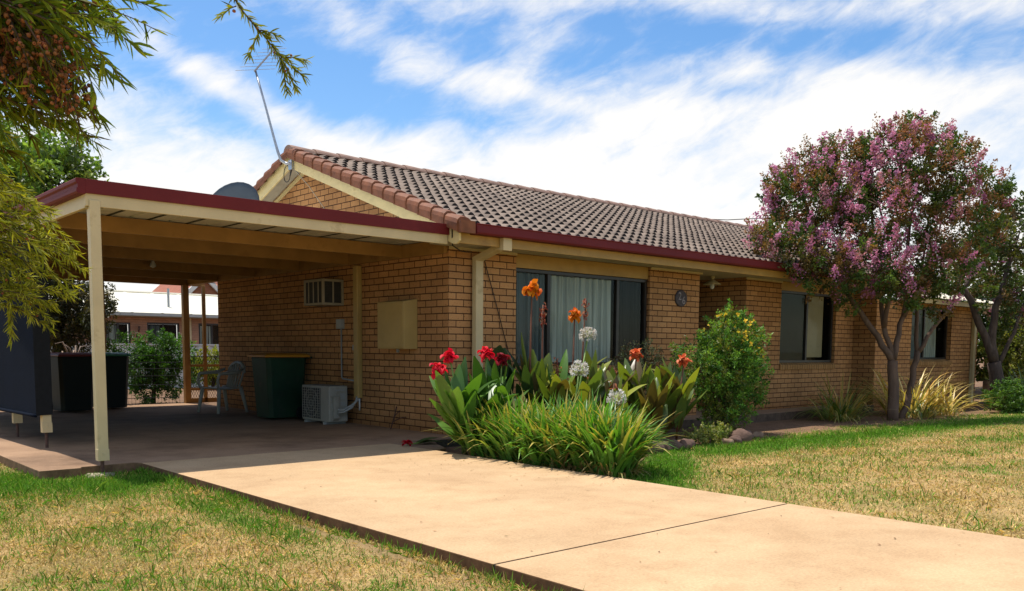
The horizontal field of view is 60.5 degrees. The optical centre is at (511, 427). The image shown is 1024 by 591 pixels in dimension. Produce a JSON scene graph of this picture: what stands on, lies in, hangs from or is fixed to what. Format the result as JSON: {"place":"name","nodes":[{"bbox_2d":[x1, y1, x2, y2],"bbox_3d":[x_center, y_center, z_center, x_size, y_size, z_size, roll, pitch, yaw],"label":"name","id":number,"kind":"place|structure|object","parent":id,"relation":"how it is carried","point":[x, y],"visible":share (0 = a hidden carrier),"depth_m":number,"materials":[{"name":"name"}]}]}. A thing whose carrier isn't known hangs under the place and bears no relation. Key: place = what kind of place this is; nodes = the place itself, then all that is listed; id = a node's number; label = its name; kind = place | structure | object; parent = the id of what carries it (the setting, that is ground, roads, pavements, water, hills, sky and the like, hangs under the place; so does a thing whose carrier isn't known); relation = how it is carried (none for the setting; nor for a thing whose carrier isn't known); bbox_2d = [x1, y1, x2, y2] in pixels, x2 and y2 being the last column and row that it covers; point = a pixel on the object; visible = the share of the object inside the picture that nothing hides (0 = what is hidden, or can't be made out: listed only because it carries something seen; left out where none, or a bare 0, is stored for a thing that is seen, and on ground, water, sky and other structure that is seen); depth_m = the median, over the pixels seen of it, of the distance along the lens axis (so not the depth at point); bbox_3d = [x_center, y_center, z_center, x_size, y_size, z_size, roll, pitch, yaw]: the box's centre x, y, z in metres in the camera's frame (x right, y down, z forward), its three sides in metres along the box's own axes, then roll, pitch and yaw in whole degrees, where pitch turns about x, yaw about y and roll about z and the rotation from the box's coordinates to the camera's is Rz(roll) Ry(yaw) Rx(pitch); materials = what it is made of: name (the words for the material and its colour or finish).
{"place":"outdoors","nodes":[
{"label":"outdoors","id":0,"kind":"place"},
{"bbox_2d":[0,403,451,479],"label":"carport slab","id":1,"kind":"structure","parent":0,"point":[138,435],"depth_m":10.58,"materials":[{"name":"concrete"}]},
{"bbox_2d":[51,352,92,410],"bbox_3d":[-7.303,-0.754,14.519,0.787,0.974,0.616,5,7,44],"label":"wheelie bin","id":2,"kind":"object","parent":1,"relation":"on","point":[72,380],"visible":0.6,"depth_m":14.27,"materials":[{"name":"grey plastic"}]},
{"bbox_2d":[50,342,84,352],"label":"dry plant","id":3,"kind":"object","parent":2,"relation":"in","point":[64,345],"visible":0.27,"depth_m":15.49,"materials":[{"name":"beige plant"}]},
{"bbox_2d":[90,352,131,407],"bbox_3d":[-7.046,-0.821,15.282,0.616,0.974,0.787,-4,7,-39],"label":"wheelie bin","id":4,"kind":"object","parent":1,"relation":"on","point":[117,364],"visible":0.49,"depth_m":15.08,"materials":[{"name":"green plastic"}]},
{"bbox_2d":[197,361,248,413],"bbox_3d":[-4.798,-0.682,14.599,0.639,0.863,0.641,4,7,38],"label":"plastic chair","id":5,"kind":"object","parent":1,"relation":"on","point":[231,372],"visible":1,"depth_m":14.62,"materials":[{"name":"white plastic"}]},
{"bbox_2d":[2,177,448,472],"bbox_3d":[-4.918,-1.257,12.477,4.700,2.695,8.697,-4,7,-42],"label":"carport","id":6,"kind":"object","parent":1,"relation":"on","point":[129,233],"visible":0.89,"depth_m":9.91,"materials":[{"name":"beige metal"}]},
{"bbox_2d":[0,231,52,416],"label":"shade blind","id":7,"kind":"object","parent":6,"relation":"hanging from","point":[25,378],"visible":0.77,"depth_m":9.42,"materials":[{"name":"blue fabric"}]},
{"bbox_2d":[150,261,155,267],"bbox_3d":[-5.443,-2.499,13.299,0.090,0.165,0.088,-4,7,-42],"label":"ceiling bulb","id":8,"kind":"object","parent":6,"relation":"hanging from","point":[152,264],"visible":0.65,"depth_m":13.27,"materials":[{"name":"white glass"}]},
{"bbox_2d":[190,356,219,402],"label":"gate","id":9,"kind":"structure","parent":6,"relation":"attached to","point":[210,399],"depth_m":17.13,"materials":[{"name":"metal"}]},
{"bbox_2d":[213,182,259,199],"bbox_3d":[-3.457,-2.680,10.851,0.616,0.646,0.621,0,5,-7],"label":"satellite dish","id":10,"kind":"object","parent":6,"relation":"on","point":[241,190],"visible":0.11,"depth_m":10.66,"materials":[{"name":"metal"}]},
{"bbox_2d":[247,353,311,418],"bbox_3d":[-3.534,-0.639,13.399,0.787,1.000,0.616,-4,7,-42],"label":"wheelie bin","id":11,"kind":"object","parent":1,"relation":"on","point":[279,379],"visible":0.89,"depth_m":13.17,"materials":[{"name":"green plastic"}]},
{"bbox_2d":[302,384,358,424],"bbox_3d":[-2.633,-0.342,12.700,0.415,0.545,0.961,-4,7,-42],"label":"condenser unit","id":12,"kind":"object","parent":1,"relation":"on","point":[325,403],"visible":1,"depth_m":12.51,"materials":[{"name":"grey plastic"}]},
{"bbox_2d":[390,406,405,428],"bbox_3d":[-1.528,-0.124,11.737,0.124,0.306,0.228,-4,7,-42],"label":"garden tap","id":13,"kind":"object","parent":1,"relation":"on","point":[394,417],"visible":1,"depth_m":11.79,"materials":[{"name":"metal"}]},
{"bbox_2d":[401,437,441,445],"bbox_3d":[-1.044,0.163,9.939,0.579,0.094,0.272,-4,7,-42],"label":"fallen canna","id":14,"kind":"object","parent":1,"relation":"on","point":[410,443],"visible":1,"depth_m":9.93,"materials":[{"name":"green plant"}]},
{"bbox_2d":[0,357,1023,590],"bbox_3d":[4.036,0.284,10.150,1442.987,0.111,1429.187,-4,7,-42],"label":"ground","id":15,"kind":"structure","parent":0,"point":[772,428],"depth_m":6.31,"materials":[{"name":"plant"}]},
{"bbox_2d":[0,117,109,212],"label":"broadleaf tree","id":16,"kind":"object","parent":15,"relation":"on","point":[59,160],"visible":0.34,"depth_m":25.26,"materials":[{"name":"green plant"}]},
{"bbox_2d":[48,279,119,352],"bbox_3d":[-9.201,-2.243,16.970,3.259,3.683,2.061,-1,5,-12],"label":"dark bushy tree","id":17,"kind":"object","parent":15,"relation":"on","point":[78,324],"visible":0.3,"depth_m":16.74,"materials":[{"name":"green plant"}]},
{"bbox_2d":[87,472,114,478],"bbox_3d":[-3.652,0.447,7.861,0.345,0.084,0.203,-4,7,-38],"label":"post footing","id":18,"kind":"object","parent":15,"relation":"on","point":[92,474],"visible":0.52,"depth_m":7.83,"materials":[{"name":"grey concrete"}]},
{"bbox_2d":[48,288,218,343],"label":"neighbour house","id":19,"kind":"structure","parent":15,"relation":"on","point":[141,312],"depth_m":32.65,"materials":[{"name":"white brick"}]},
{"bbox_2d":[106,322,130,342],"bbox_3d":[-14.070,-2.890,31.327,0.850,1.730,0.120,-4,7,-42],"label":"window","id":20,"kind":"structure","parent":19,"relation":"in","point":[121,326],"depth_m":31.28,"materials":[{"name":"glass"}]},
{"bbox_2d":[147,322,178,342],"bbox_3d":[-12.877,-3.484,32.341,1.180,0.750,0.120,-4,7,-42],"label":"window","id":21,"kind":"structure","parent":19,"relation":"in","point":[169,327],"depth_m":32.33,"materials":[{"name":"glass"}]},
{"bbox_2d":[198,323,218,343],"bbox_3d":[-11.502,-3.469,33.576,1.070,1.020,0.120,-4,7,-42],"label":"window","id":22,"kind":"structure","parent":19,"relation":"in","point":[212,334],"depth_m":33.54,"materials":[{"name":"glass"}]},
{"bbox_2d":[50,343,219,388],"bbox_3d":[-9.597,-1.713,24.551,23.000,1.260,0.070,-4,7,-42],"label":"sheet fence","id":23,"kind":"object","parent":15,"relation":"on","point":[200,346],"visible":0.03,"depth_m":24.79,"materials":[{"name":"grey metal"}]},
{"bbox_2d":[106,327,200,403],"bbox_3d":[-7.244,-1.183,17.732,1.861,1.714,1.209,-4,7,-42],"label":"hedge bush","id":24,"kind":"object","parent":15,"relation":"on","point":[137,382],"visible":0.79,"depth_m":17.57,"materials":[{"name":"green plant"}]},
{"bbox_2d":[127,355,179,404],"bbox_3d":[-9.161,-0.733,14.848,7.099,1.045,0.039,-4,7,-42],"label":"wire fence","id":25,"kind":"object","parent":15,"relation":"on","point":[153,368],"visible":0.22,"depth_m":16.90,"materials":[{"name":"black metal"}]},
{"bbox_2d":[0,0,313,349],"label":"bottlebrush tree","id":26,"kind":"object","parent":15,"relation":"on","point":[38,38],"visible":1,"depth_m":2.36,"materials":[{"name":"green plant"}]},
{"bbox_2d":[152,282,217,294],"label":"gabled house","id":27,"kind":"structure","parent":15,"relation":"on","point":[211,288],"depth_m":49.66,"materials":[{"name":"red tile"}]},
{"bbox_2d":[192,345,219,386],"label":"yellow bush","id":28,"kind":"object","parent":15,"relation":"on","point":[215,352],"visible":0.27,"depth_m":23.64,"materials":[{"name":"green plant"}]},
{"bbox_2d":[429,362,488,454],"bbox_3d":[-0.632,-0.185,9.116,0.594,0.992,0.663,-2,6,-24],"label":"canna lily","id":29,"kind":"object","parent":15,"relation":"on","point":[453,403],"visible":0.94,"depth_m":9.02,"materials":[{"name":"green plant"}]},
{"bbox_2d":[427,348,496,453],"bbox_3d":[-0.582,-0.279,9.325,0.811,1.137,0.642,2,5,13],"label":"canna lily","id":30,"kind":"object","parent":15,"relation":"on","point":[474,383],"visible":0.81,"depth_m":9.28,"materials":[{"name":"green plant"}]},
{"bbox_2d":[449,346,516,431],"bbox_3d":[-0.314,-0.308,9.543,0.744,1.155,0.876,0,5,-6],"label":"canna lily","id":31,"kind":"object","parent":15,"relation":"on","point":[486,353],"visible":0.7,"depth_m":9.47,"materials":[{"name":"green plant"}]},
{"bbox_2d":[484,345,517,407],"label":"canna lily","id":32,"kind":"object","parent":15,"relation":"on","point":[498,349],"visible":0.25,"depth_m":10.37,"materials":[{"name":"green plant"}]},
{"bbox_2d":[487,352,529,411],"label":"canna lily","id":33,"kind":"object","parent":15,"relation":"on","point":[501,359],"visible":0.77,"depth_m":9.72,"materials":[{"name":"green plant"}]},
{"bbox_2d":[505,279,561,406],"bbox_3d":[0.264,-0.750,10.242,0.621,1.940,0.511,-2,6,-27],"label":"canna lily","id":34,"kind":"object","parent":15,"relation":"on","point":[525,374],"visible":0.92,"depth_m":10.17,"materials":[{"name":"green plant"}]},
{"bbox_2d":[523,302,554,410],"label":"canna lily","id":35,"kind":"object","parent":15,"relation":"on","point":[546,361],"visible":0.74,"depth_m":10.22,"materials":[{"name":"green plant"}]},
{"bbox_2d":[425,388,680,478],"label":"agapanthus leaves","id":36,"kind":"object","parent":15,"relation":"on","point":[590,438],"visible":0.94,"depth_m":8.19,"materials":[{"name":"green plant"}]},
{"bbox_2d":[536,349,578,408],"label":"canna lily","id":37,"kind":"object","parent":15,"relation":"on","point":[558,386],"visible":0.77,"depth_m":10.03,"materials":[{"name":"green plant"}]},
{"bbox_2d":[569,360,589,401],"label":"agapanthus plant","id":38,"kind":"object","parent":15,"relation":"on","point":[578,370],"visible":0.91,"depth_m":9.22,"materials":[{"name":"white plant"}]},
{"bbox_2d":[550,350,611,404],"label":"canna lily","id":39,"kind":"object","parent":15,"relation":"on","point":[594,382],"visible":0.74,"depth_m":9.94,"materials":[{"name":"green plant"}]},
{"bbox_2d":[555,307,607,396],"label":"canna lily","id":40,"kind":"object","parent":15,"relation":"on","point":[575,314],"visible":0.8,"depth_m":10.40,"materials":[{"name":"green plant"}]},
{"bbox_2d":[567,351,603,407],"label":"canna lily","id":41,"kind":"object","parent":15,"relation":"on","point":[588,360],"visible":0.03,"depth_m":10.39,"materials":[{"name":"green plant"}]},
{"bbox_2d":[577,327,596,403],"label":"agapanthus plant","id":42,"kind":"object","parent":15,"relation":"on","point":[584,331],"visible":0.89,"depth_m":9.97,"materials":[{"name":"white plant"}]},
{"bbox_2d":[568,298,610,398],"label":"canna lily","id":43,"kind":"object","parent":15,"relation":"on","point":[584,312],"visible":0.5,"depth_m":10.75,"materials":[{"name":"green plant"}]},
{"bbox_2d":[217,145,1005,434],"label":"brick house","id":44,"kind":"structure","parent":15,"relation":"on","point":[627,271],"depth_m":13.27,"materials":[{"name":"brown brick"}]},
{"bbox_2d":[235,48,324,208],"bbox_3d":[-3.349,-4.173,13.023,1.500,2.910,0.218,2,5,13],"label":"tv antenna","id":45,"kind":"object","parent":44,"relation":"attached to","point":[290,164],"visible":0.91,"depth_m":12.99,"materials":[{"name":"metal"}]},
{"bbox_2d":[304,278,343,306],"bbox_3d":[-2.748,-1.966,12.805,0.348,0.370,0.550,-4,7,-42],"label":"wall air conditioner","id":46,"kind":"object","parent":44,"relation":"attached to","point":[322,292],"depth_m":12.65,"materials":[{"name":"beige metal"}]},
{"bbox_2d":[336,319,353,380],"bbox_3d":[-2.387,-1.118,12.678,0.067,0.901,0.491,-4,7,-42],"label":"isolator switch","id":47,"kind":"object","parent":44,"relation":"attached to","point":[340,323],"visible":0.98,"depth_m":12.76,"materials":[{"name":"grey plastic"}]},
{"bbox_2d":[353,265,362,409],"bbox_3d":[-2.183,-1.263,12.426,0.082,2.035,0.115,-4,7,-42],"label":"pipe duct","id":48,"kind":"object","parent":44,"relation":"attached to","point":[357,315],"visible":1,"depth_m":12.38,"materials":[{"name":"metal"}]},
{"bbox_2d":[377,299,416,351],"bbox_3d":[-1.515,-1.341,11.563,0.224,0.694,0.615,-4,7,-42],"label":"meter box","id":49,"kind":"object","parent":44,"relation":"attached to","point":[397,324],"visible":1,"depth_m":11.39,"materials":[{"name":"paint"}]},
{"bbox_2d":[378,302,402,347],"bbox_3d":[-1.596,-1.338,11.491,0.006,0.580,0.585,-4,7,-42],"label":"door","id":50,"kind":"structure","parent":49,"relation":"in","point":[390,315],"depth_m":11.48,"materials":[{"name":"paint"}]},
{"bbox_2d":[451,229,471,252],"bbox_3d":[-0.619,-2.304,10.605,0.052,0.352,0.770,2,5,15],"label":"power cable","id":51,"kind":"object","parent":44,"relation":"attached to","point":[456,247],"visible":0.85,"depth_m":10.47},
{"bbox_2d":[484,261,507,349],"bbox_3d":[-0.203,-1.585,11.395,0.441,1.194,0.013,-4,7,-42],"label":"wall cable","id":52,"kind":"object","parent":44,"relation":"attached to","point":[496,304],"depth_m":11.39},
{"bbox_2d":[516,268,646,365],"bbox_3d":[0.878,-1.568,12.803,2.953,1.500,0.500,-4,7,-42],"label":"window","id":53,"kind":"structure","parent":44,"relation":"in","point":[617,308],"depth_m":12.66,"materials":[{"name":"glass"}]},
{"bbox_2d":[675,290,686,306],"bbox_3d":[2.692,-2.054,13.948,0.300,0.264,0.032,-4,7,-42],"label":"number plaque","id":54,"kind":"object","parent":44,"relation":"attached to","point":[680,298],"visible":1,"depth_m":13.93,"materials":[{"name":"grey metal"}]},
{"bbox_2d":[703,276,720,288],"bbox_3d":[3.419,-2.476,14.988,0.304,0.220,0.304,-4,7,-42],"label":"porch lamp","id":55,"kind":"object","parent":44,"relation":"hanging from","point":[712,282],"visible":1,"depth_m":14.94,"materials":[{"name":"metal"}]},
{"bbox_2d":[779,290,833,362],"bbox_3d":[5.421,-1.916,16.844,2.183,1.520,0.500,-4,7,-42],"label":"window","id":56,"kind":"structure","parent":44,"relation":"in","point":[805,329],"depth_m":16.68,"materials":[{"name":"glass"}]},
{"bbox_2d":[910,308,947,358],"bbox_3d":[8.939,-2.072,19.399,2.222,1.326,0.500,-4,7,-42],"label":"window","id":57,"kind":"structure","parent":44,"relation":"in","point":[935,348],"depth_m":19.51,"materials":[{"name":"glass"}]},
{"bbox_2d":[606,388,626,408],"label":"agapanthus plant","id":58,"kind":"object","parent":15,"relation":"on","point":[618,394],"visible":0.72,"depth_m":9.34,"materials":[{"name":"white plant"}]},
{"bbox_2d":[597,365,636,402],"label":"canna lily","id":59,"kind":"object","parent":15,"relation":"on","point":[613,371],"visible":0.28,"depth_m":10.62,"materials":[{"name":"green plant"}]},
{"bbox_2d":[598,365,645,416],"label":"canna lily","id":60,"kind":"object","parent":15,"relation":"on","point":[615,384],"visible":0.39,"depth_m":10.06,"materials":[{"name":"green plant"}]},
{"bbox_2d":[618,348,651,425],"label":"canna lily","id":61,"kind":"object","parent":15,"relation":"on","point":[641,376],"visible":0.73,"depth_m":10.80,"materials":[{"name":"green plant"}]},
{"bbox_2d":[605,338,677,395],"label":"lily","id":62,"kind":"object","parent":15,"relation":"on","point":[657,359],"visible":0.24,"depth_m":12.08,"materials":[{"name":"green plant"}]},
{"bbox_2d":[625,369,682,441],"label":"canna lily","id":63,"kind":"object","parent":15,"relation":"on","point":[656,396],"visible":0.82,"depth_m":10.48,"materials":[{"name":"green plant"}]},
{"bbox_2d":[645,442,664,453],"bbox_3d":[1.637,0.250,10.113,0.254,0.180,0.194,0,5,-4],"label":"edging rock","id":64,"kind":"object","parent":15,"relation":"on","point":[655,446],"visible":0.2,"depth_m":10.04,"materials":[{"name":"stone"}]},
{"bbox_2d":[647,362,682,439],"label":"canna lily","id":65,"kind":"object","parent":15,"relation":"on","point":[672,399],"visible":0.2,"depth_m":10.95,"materials":[{"name":"green plant"}]},
{"bbox_2d":[660,441,672,451],"bbox_3d":[1.791,0.246,10.288,0.182,0.182,0.149,1,5,9],"label":"edging rock","id":66,"kind":"object","parent":15,"relation":"on","point":[667,446],"visible":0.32,"depth_m":10.23,"materials":[{"name":"grey stone"}]},
{"bbox_2d":[669,439,682,450],"bbox_3d":[1.938,0.235,10.419,0.184,0.191,0.231,2,5,19],"label":"edging rock","id":67,"kind":"object","parent":15,"relation":"on","point":[676,443],"visible":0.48,"depth_m":10.35,"materials":[{"name":"grey stone"}]},
{"bbox_2d":[652,353,705,440],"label":"canna lily","id":68,"kind":"object","parent":15,"relation":"on","point":[684,398],"visible":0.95,"depth_m":11.02,"materials":[{"name":"green plant"}]},
{"bbox_2d":[679,438,694,448],"bbox_3d":[2.097,0.222,10.582,0.210,0.191,0.232,4,6,35],"label":"edging rock","id":69,"kind":"object","parent":15,"relation":"on","point":[686,442],"visible":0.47,"depth_m":10.52,"materials":[{"name":"grey stone"}]},
{"bbox_2d":[681,421,731,445],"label":"ground cover plant","id":70,"kind":"object","parent":15,"relation":"on","point":[710,433],"visible":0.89,"depth_m":11.06,"materials":[{"name":"green plant"}]},
{"bbox_2d":[668,298,774,436],"bbox_3d":[2.983,-0.790,12.196,2.096,2.017,1.191,-4,7,-42],"label":"flowering shrub","id":71,"kind":"object","parent":15,"relation":"on","point":[723,360],"visible":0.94,"depth_m":11.99,"materials":[{"name":"green plant"}]},
{"bbox_2d":[721,438,733,444],"bbox_3d":[2.728,0.191,11.052,0.161,0.119,0.153,5,7,44],"label":"edging rock","id":72,"kind":"object","parent":15,"relation":"on","point":[725,440],"visible":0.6,"depth_m":11.00,"materials":[{"name":"grey stone"}]},
{"bbox_2d":[728,435,741,442],"bbox_3d":[2.858,0.167,11.248,0.182,0.140,0.187,4,6,32],"label":"edging rock","id":73,"kind":"object","parent":15,"relation":"on","point":[737,438],"visible":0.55,"depth_m":11.19,"materials":[{"name":"grey stone"}]},
{"bbox_2d":[729,428,753,441],"bbox_3d":[2.998,0.129,11.475,0.319,0.244,0.276,0,5,1],"label":"edging rock","id":74,"kind":"object","parent":15,"relation":"on","point":[745,435],"visible":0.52,"depth_m":11.39,"materials":[{"name":"grey stone"}]},
{"bbox_2d":[752,431,763,437],"bbox_3d":[3.356,0.114,12.022,0.162,0.124,0.157,1,5,7],"label":"edging rock","id":75,"kind":"object","parent":15,"relation":"on","point":[756,434],"visible":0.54,"depth_m":11.96,"materials":[{"name":"grey stone"}]},
{"bbox_2d":[789,385,884,423],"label":"strap plant","id":76,"kind":"object","parent":15,"relation":"on","point":[840,417],"visible":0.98,"depth_m":14.95,"materials":[{"name":"green plant"}]},
{"bbox_2d":[798,369,888,417],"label":"strap plant","id":77,"kind":"object","parent":15,"relation":"on","point":[841,403],"visible":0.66,"depth_m":15.47,"materials":[{"name":"green plant"}]},
{"bbox_2d":[741,108,1017,420],"bbox_3d":[6.334,-2.826,15.110,5.057,5.527,2.862,1,5,2],"label":"crepe myrtle","id":78,"kind":"object","parent":15,"relation":"on","point":[869,190],"visible":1,"depth_m":14.84,"materials":[{"name":"pink plant"}]},
{"bbox_2d":[848,363,972,415],"bbox_3d":[7.436,-0.736,16.459,2.458,1.007,2.325,3,6,24],"label":"strap plant","id":79,"kind":"object","parent":15,"relation":"on","point":[932,400],"visible":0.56,"depth_m":16.37,"materials":[{"name":"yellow plant"}]},
{"bbox_2d":[879,391,961,419],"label":"strap plant","id":80,"kind":"object","parent":15,"relation":"on","point":[919,410],"visible":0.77,"depth_m":15.68,"materials":[{"name":"green plant"}]},
{"bbox_2d":[901,372,991,417],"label":"strap plant","id":81,"kind":"object","parent":15,"relation":"on","point":[950,409],"visible":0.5,"depth_m":16.40,"materials":[{"name":"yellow plant"}]},
{"bbox_2d":[892,238,1023,315],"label":"background tree","id":82,"kind":"object","parent":15,"relation":"on","point":[980,311],"visible":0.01,"depth_m":23.31,"materials":[{"name":"green plant"}]},
{"bbox_2d":[929,298,1022,395],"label":"brick outbuilding","id":83,"kind":"structure","parent":15,"relation":"on","point":[986,385],"depth_m":23.62,"materials":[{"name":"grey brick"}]},
{"bbox_2d":[938,288,1022,390],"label":"garden hedge","id":84,"kind":"object","parent":15,"relation":"on","point":[981,374],"visible":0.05,"depth_m":23.00,"materials":[{"name":"green plant"}]},
{"bbox_2d":[940,190,1023,410],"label":"garden tree","id":85,"kind":"object","parent":15,"relation":"on","point":[1012,296],"visible":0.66,"depth_m":17.98,"materials":[{"name":"green plant"}]},
{"bbox_2d":[977,316,1023,384],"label":"lime bush","id":86,"kind":"object","parent":15,"relation":"on","point":[1013,355],"visible":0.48,"depth_m":20.17,"materials":[{"name":"green plant"}]},
{"bbox_2d":[979,377,1023,413],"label":"green bush","id":87,"kind":"object","parent":15,"relation":"on","point":[1006,401],"visible":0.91,"depth_m":17.15,"materials":[{"name":"green plant"}]},
{"bbox_2d":[0,0,1023,331],"label":"sky","id":88,"kind":"structure","parent":0,"point":[678,106],"materials":[{"name":"blue"}]},
{"bbox_2d":[142,444,1023,590],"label":"driveway","id":89,"kind":"structure","parent":0,"point":[474,516],"depth_m":5.38,"materials":[{"name":"concrete"}]},
{"bbox_2d":[436,439,775,571],"bbox_3d":[-0.332,0.473,7.613,3.865,0.124,5.076,-4,7,-42],"label":"driveway joint","id":90,"kind":"object","parent":89,"relation":"on","point":[445,443],"visible":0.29,"depth_m":10.56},
{"bbox_2d":[669,404,873,428],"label":"porch path","id":91,"kind":"structure","parent":0,"point":[770,415],"depth_m":15.08,"materials":[{"name":"concrete"}]},
{"bbox_2d":[716,204,1018,219],"bbox_3d":[6.758,-6.112,24.608,22.024,0.572,0.091,1,5,9],"label":"service wire","id":92,"kind":"object","parent":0,"point":[757,218],"visible":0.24,"depth_m":24.64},
{"bbox_2d":[985,357,1023,398],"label":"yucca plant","id":93,"kind":"object","parent":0,"point":[1021,376],"visible":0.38,"depth_m":18.17,"materials":[{"name":"green plant"}]}
]}

